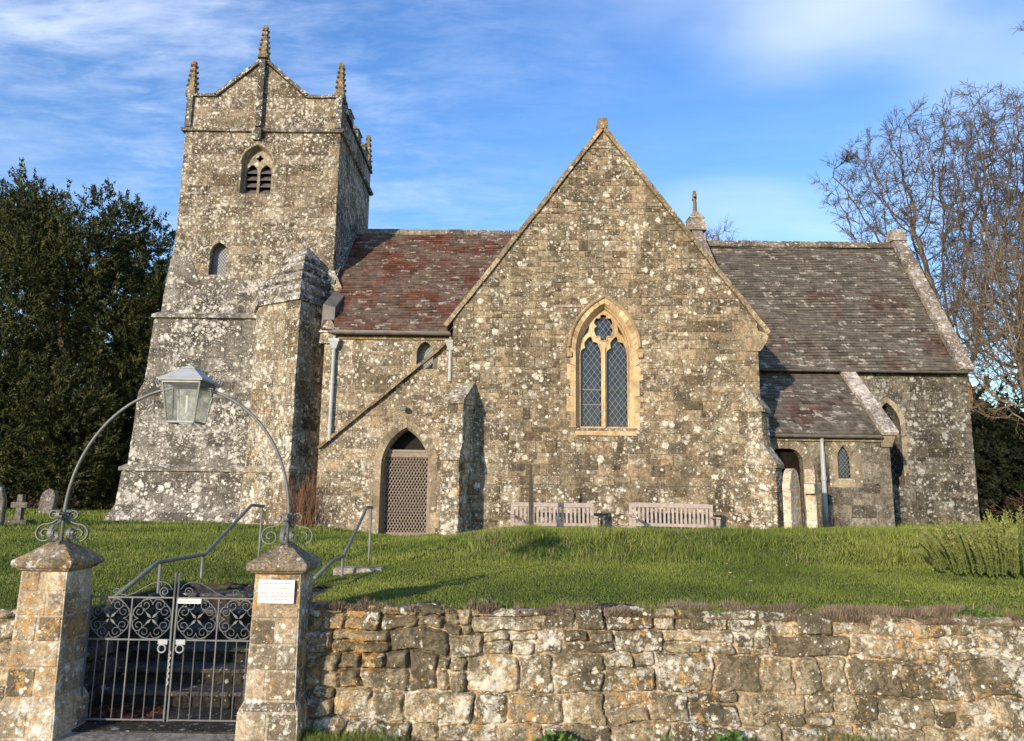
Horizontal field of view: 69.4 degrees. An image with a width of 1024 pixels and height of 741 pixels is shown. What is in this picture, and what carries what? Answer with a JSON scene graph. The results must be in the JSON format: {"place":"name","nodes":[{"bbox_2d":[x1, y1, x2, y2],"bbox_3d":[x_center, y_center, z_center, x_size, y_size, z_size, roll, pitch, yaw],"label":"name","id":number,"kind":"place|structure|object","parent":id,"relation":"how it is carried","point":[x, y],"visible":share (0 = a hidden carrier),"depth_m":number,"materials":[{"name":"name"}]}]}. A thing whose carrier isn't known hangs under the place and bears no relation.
{"place":"outdoors","nodes":[
{"label":"outdoors","id":0,"kind":"place"},
{"bbox_2d":[0,507,1023,740],"bbox_3d":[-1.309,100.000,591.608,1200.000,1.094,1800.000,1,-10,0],"label":"ground","id":1,"kind":"structure","parent":0,"point":[183,582],"depth_m":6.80,"materials":[{"name":"green plant"}]},
{"bbox_2d":[0,483,6,525],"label":"headstone","id":2,"kind":"object","parent":1,"relation":"on","point":[3,501],"visible":0.93,"depth_m":12.77,"materials":[{"name":"stone"}]},
{"bbox_2d":[0,608,15,701],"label":"retaining wall","id":3,"kind":"structure","parent":1,"relation":"on","point":[7,618],"depth_m":4.70,"materials":[{"name":"stone"}]},
{"bbox_2d":[4,494,35,524],"bbox_3d":[-9.135,2.645,13.732,0.460,0.680,0.300,1,-10,0],"label":"cross headstone","id":4,"kind":"object","parent":1,"relation":"on","point":[21,504],"visible":0.67,"depth_m":13.71,"materials":[{"name":"stone"}]},
{"bbox_2d":[0,157,86,501],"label":"yew tree","id":5,"kind":"object","parent":1,"relation":"on","point":[15,180],"visible":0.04,"depth_m":28.25,"materials":[{"name":"green plant"}]},
{"bbox_2d":[37,488,57,514],"bbox_3d":[-12.041,3.510,19.183,0.440,0.900,0.120,-1,-16,12],"label":"headstone","id":6,"kind":"object","parent":1,"relation":"on","point":[48,500],"visible":0.78,"depth_m":19.16,"materials":[{"name":"stone"}]},
{"bbox_2d":[0,540,103,740],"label":"gate pier","id":7,"kind":"structure","parent":1,"relation":"on","point":[42,700],"depth_m":4.51,"materials":[{"name":"stone"}]},
{"bbox_2d":[80,571,176,721],"bbox_3d":[-2.446,1.748,4.715,0.544,0.915,0.028,1,-10,0],"label":"gate leaf","id":8,"kind":"object","parent":7,"relation":"attached to","point":[163,642],"visible":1,"depth_m":4.72,"materials":[{"name":"metal"}]},
{"bbox_2d":[166,651,170,685],"bbox_3d":[-2.175,1.886,4.688,0.021,0.213,0.011,1,-10,0],"label":"gate chain","id":9,"kind":"object","parent":8,"relation":"hanging from","point":[168,668],"visible":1,"depth_m":4.68,"materials":[{"name":"silver metal"}]},
{"bbox_2d":[35,388,312,544],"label":"iron arch","id":10,"kind":"structure","parent":7,"relation":"on","point":[66,515],"depth_m":4.76,"materials":[{"name":"grey metal"}]},
{"bbox_2d":[155,365,222,424],"bbox_3d":[-2.137,0.157,4.886,0.444,0.389,0.286,1,-10,0],"label":"lantern","id":11,"kind":"object","parent":10,"relation":"attached to","point":[187,398],"visible":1,"depth_m":4.78,"materials":[{"name":"glass"}]},
{"bbox_2d":[3,364,136,496],"bbox_3d":[-16.487,2.640,29.919,15.756,9.311,7.053,1,-10,0],"label":"yew tree","id":12,"kind":"object","parent":1,"relation":"on","point":[79,471],"depth_m":28.23,"materials":[{"name":"green plant"}]},
{"bbox_2d":[0,175,175,510],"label":"yew tree","id":13,"kind":"object","parent":1,"relation":"on","point":[58,422],"visible":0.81,"depth_m":22.94,"materials":[{"name":"green plant"}]},
{"bbox_2d":[61,487,117,508],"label":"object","id":14,"kind":"structure","parent":1,"relation":"on","point":[80,497],"depth_m":25.57,"materials":[{"name":"plant"}]},
{"bbox_2d":[84,584,187,710],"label":"passage wall","id":15,"kind":"structure","parent":1,"relation":"on","point":[110,610],"depth_m":5.27,"materials":[{"name":"stone"}]},
{"bbox_2d":[54,732,234,740],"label":"threshold slab","id":16,"kind":"structure","parent":1,"relation":"on","point":[91,736],"depth_m":4.46,"materials":[{"name":"stone"}]},
{"bbox_2d":[112,504,264,624],"bbox_3d":[-2.827,2.067,6.743,0.033,1.656,3.106,1,-10,0],"label":"handrail","id":17,"kind":"object","parent":1,"relation":"on","point":[162,561],"visible":0.66,"depth_m":6.42,"materials":[{"name":"grey metal"}]},
{"bbox_2d":[71,589,324,733],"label":"stone steps","id":18,"kind":"structure","parent":1,"relation":"on","point":[191,727],"depth_m":5.30,"materials":[{"name":"grey stone"}]},
{"bbox_2d":[86,700,167,723],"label":"fallen leaves","id":19,"kind":"object","parent":18,"relation":"on","point":[129,715],"visible":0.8,"depth_m":4.85,"materials":[{"name":"brown plant"}]},
{"bbox_2d":[186,582,331,590],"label":"passage wall","id":20,"kind":"structure","parent":18,"relation":"on","point":[231,585],"depth_m":6.50,"materials":[{"name":"stone"}]},
{"bbox_2d":[235,543,321,740],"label":"gate pier","id":21,"kind":"structure","parent":1,"relation":"on","point":[274,706],"depth_m":4.49,"materials":[{"name":"stone"}]},
{"bbox_2d":[166,572,252,721],"bbox_3d":[-1.891,1.755,4.715,0.546,0.915,0.028,1,-10,0],"label":"gate leaf","id":22,"kind":"object","parent":21,"relation":"attached to","point":[180,642],"visible":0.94,"depth_m":4.72,"materials":[{"name":"metal"}]},
{"bbox_2d":[178,599,201,603],"bbox_3d":[-2.070,1.481,4.750,0.150,0.030,0.008,1,-10,0],"label":"name plate","id":23,"kind":"object","parent":22,"relation":"attached to","point":[189,601],"visible":1,"depth_m":4.75,"materials":[{"name":"white metal"}]},
{"bbox_2d":[257,580,294,603],"bbox_3d":[-1.441,1.351,4.522,0.224,0.140,0.008,1,-10,0],"label":"notice plaque","id":24,"kind":"object","parent":21,"relation":"attached to","point":[276,591],"visible":1,"depth_m":4.52,"materials":[{"name":"white metal"}]},
{"bbox_2d":[277,469,342,527],"bbox_3d":[-3.975,2.523,14.504,1.166,1.172,0.906,9,-12,-40],"label":"weed clump","id":25,"kind":"object","parent":1,"relation":"on","point":[305,521],"visible":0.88,"depth_m":14.47,"materials":[{"name":"brown plant"}]},
{"bbox_2d":[299,727,326,740],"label":"weed plant","id":26,"kind":"object","parent":1,"relation":"on","point":[314,732],"visible":0.48,"depth_m":4.50,"materials":[{"name":"green plant"}]},
{"bbox_2d":[313,506,372,579],"bbox_3d":[-1.613,1.787,7.200,0.052,0.901,2.203,1,-10,1],"label":"handrail","id":27,"kind":"object","parent":1,"relation":"on","point":[325,568],"visible":0.79,"depth_m":7.43,"materials":[{"name":"grey metal"}]},
{"bbox_2d":[333,566,383,575],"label":"path kerb","id":28,"kind":"structure","parent":1,"relation":"on","point":[346,570],"depth_m":7.22,"materials":[{"name":"grey stone"}]},
{"bbox_2d":[0,527,1017,606],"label":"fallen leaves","id":29,"kind":"object","parent":1,"relation":"on","point":[556,572],"visible":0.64,"depth_m":6.97,"materials":[{"name":"brown plant"}]},
{"bbox_2d":[528,465,533,524],"bbox_3d":[0.318,2.427,12.116,0.100,1.820,0.100,1,-10,0],"label":"wooden post","id":30,"kind":"object","parent":1,"relation":"on","point":[531,507],"visible":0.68,"depth_m":12.12,"materials":[{"name":"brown wood"}]},
{"bbox_2d":[104,25,979,535],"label":"church","id":31,"kind":"structure","parent":1,"relation":"on","point":[606,333],"depth_m":15.26,"materials":[{"name":"stone"}]},
{"bbox_2d":[510,502,597,527],"bbox_3d":[0.705,2.719,12.707,1.470,0.880,0.700,1,-10,0],"label":"bench","id":32,"kind":"object","parent":1,"relation":"on","point":[587,506],"visible":0.57,"depth_m":13.03,"materials":[{"name":"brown wood"}]},
{"bbox_2d":[532,730,581,740],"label":"weed plant","id":33,"kind":"object","parent":1,"relation":"on","point":[559,736],"visible":1,"depth_m":4.47,"materials":[{"name":"green plant"}]},
{"bbox_2d":[306,600,1023,740],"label":"retaining wall","id":34,"kind":"structure","parent":1,"relation":"on","point":[504,674],"depth_m":4.66,"materials":[{"name":"stone"}]},
{"bbox_2d":[475,597,507,607],"bbox_3d":[-0.141,1.521,4.849,0.232,0.071,0.124,1,-10,0],"label":"weed plant","id":35,"kind":"object","parent":34,"relation":"on","point":[497,604],"visible":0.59,"depth_m":4.84,"materials":[{"name":"green plant"}]},
{"bbox_2d":[314,594,1023,626],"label":"dry groundcover","id":36,"kind":"object","parent":34,"relation":"on","point":[840,613],"visible":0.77,"depth_m":4.79,"materials":[{"name":"brown plant"}]},
{"bbox_2d":[360,598,1023,616],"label":"edge grass","id":37,"kind":"structure","parent":34,"relation":"on","point":[714,608],"depth_m":4.88,"materials":[{"name":"green plant"}]},
{"bbox_2d":[950,603,998,616],"bbox_3d":[3.029,1.581,4.874,0.316,0.116,0.190,5,-10,-22],"label":"weed plant","id":38,"kind":"object","parent":34,"relation":"on","point":[979,612],"visible":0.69,"depth_m":4.85,"materials":[{"name":"green plant"}]},
{"bbox_2d":[629,502,720,528],"bbox_3d":[2.771,2.731,12.709,1.470,0.880,0.700,1,-9,4],"label":"bench","id":39,"kind":"object","parent":1,"relation":"on","point":[632,517],"visible":0.58,"depth_m":13.02,"materials":[{"name":"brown wood"}]},
{"bbox_2d":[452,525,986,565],"bbox_3d":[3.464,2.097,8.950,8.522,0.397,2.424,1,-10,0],"label":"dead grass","id":40,"kind":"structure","parent":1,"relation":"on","point":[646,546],"depth_m":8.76,"materials":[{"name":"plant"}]},
{"bbox_2d":[704,217,739,240],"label":"bare tree","id":41,"kind":"object","parent":1,"relation":"on","point":[716,235],"visible":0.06,"depth_m":41.38,"materials":[{"name":"brown plant"}]},
{"bbox_2d":[706,729,756,740],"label":"weed plant","id":42,"kind":"object","parent":1,"relation":"on","point":[729,735],"visible":1,"depth_m":4.50,"materials":[{"name":"green plant"}]},
{"bbox_2d":[451,522,1020,568],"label":"tussock grass","id":43,"kind":"structure","parent":1,"relation":"on","point":[686,533],"depth_m":8.68,"materials":[{"name":"green plant"}]},
{"bbox_2d":[782,468,801,528],"bbox_3d":[4.849,2.363,12.796,0.130,1.328,0.500,-8,-13,41],"label":"headstone","id":44,"kind":"object","parent":1,"relation":"on","point":[791,501],"visible":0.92,"depth_m":12.71,"materials":[{"name":"stone"}]},
{"bbox_2d":[804,469,818,527],"bbox_3d":[5.249,2.397,12.943,0.170,1.320,0.500,-4,-11,28],"label":"headstone","id":45,"kind":"object","parent":1,"relation":"on","point":[810,488],"visible":0.89,"depth_m":12.85,"materials":[{"name":"stone"}]},
{"bbox_2d":[818,502,849,527],"bbox_3d":[6.038,2.833,14.185,0.861,0.714,0.425,1,-10,0],"label":"weed clump","id":46,"kind":"object","parent":1,"relation":"on","point":[827,519],"visible":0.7,"depth_m":14.15,"materials":[{"name":"plant"}]},
{"bbox_2d":[809,80,1023,405],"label":"bare tree","id":47,"kind":"object","parent":1,"relation":"on","point":[915,218],"visible":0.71,"depth_m":25.81,"materials":[{"name":"brown plant"}]},
{"bbox_2d":[909,505,1023,576],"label":"rosemary bush","id":48,"kind":"object","parent":1,"relation":"on","point":[992,551],"visible":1,"depth_m":7.09,"materials":[{"name":"green plant"}]},
{"bbox_2d":[967,382,973,413],"bbox_3d":[12.201,2.328,19.802,0.556,4.059,0.295,2,-10,-6],"label":"trunk","id":49,"kind":"object","parent":1,"relation":"on","point":[970,393],"visible":0.1,"depth_m":19.98,"materials":[{"name":"brown plant"}]},
{"bbox_2d":[929,197,1023,456],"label":"bare shrub","id":50,"kind":"object","parent":1,"relation":"on","point":[982,285],"visible":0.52,"depth_m":21.21,"materials":[{"name":"brown plant"}]},
{"bbox_2d":[931,81,1023,372],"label":"bare tree","id":51,"kind":"object","parent":1,"relation":"on","point":[1016,166],"visible":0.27,"depth_m":28.32,"materials":[{"name":"brown plant"}]},
{"bbox_2d":[943,200,1023,432],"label":"bare shrub","id":52,"kind":"object","parent":1,"relation":"on","point":[1019,375],"visible":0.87,"depth_m":17.79,"materials":[{"name":"brown plant"}]},
{"bbox_2d":[970,372,1023,523],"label":"conifer","id":53,"kind":"object","parent":1,"relation":"on","point":[1009,480],"visible":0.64,"depth_m":18.55,"materials":[{"name":"green plant"}]},
{"bbox_2d":[971,384,1023,514],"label":"conifer","id":54,"kind":"object","parent":1,"relation":"on","point":[1001,389],"visible":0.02,"depth_m":24.07,"materials":[{"name":"green plant"}]},
{"bbox_2d":[982,489,1023,520],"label":"bare hedge","id":55,"kind":"object","parent":1,"relation":"on","point":[1014,499],"visible":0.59,"depth_m":16.91,"materials":[{"name":"brown plant"}]},
{"bbox_2d":[1009,21,1023,33],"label":"bare tree","id":56,"kind":"object","parent":1,"relation":"on","point":[1021,29],"visible":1,"depth_m":21.03,"materials":[{"name":"brown plant"}]},
{"bbox_2d":[0,0,1023,410],"label":"sky","id":57,"kind":"structure","parent":0,"point":[471,111],"materials":[{"name":"blue"}]},
{"bbox_2d":[283,722,1010,740],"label":"verge grass","id":58,"kind":"structure","parent":0,"point":[362,738],"depth_m":4.47,"materials":[{"name":"green plant"}]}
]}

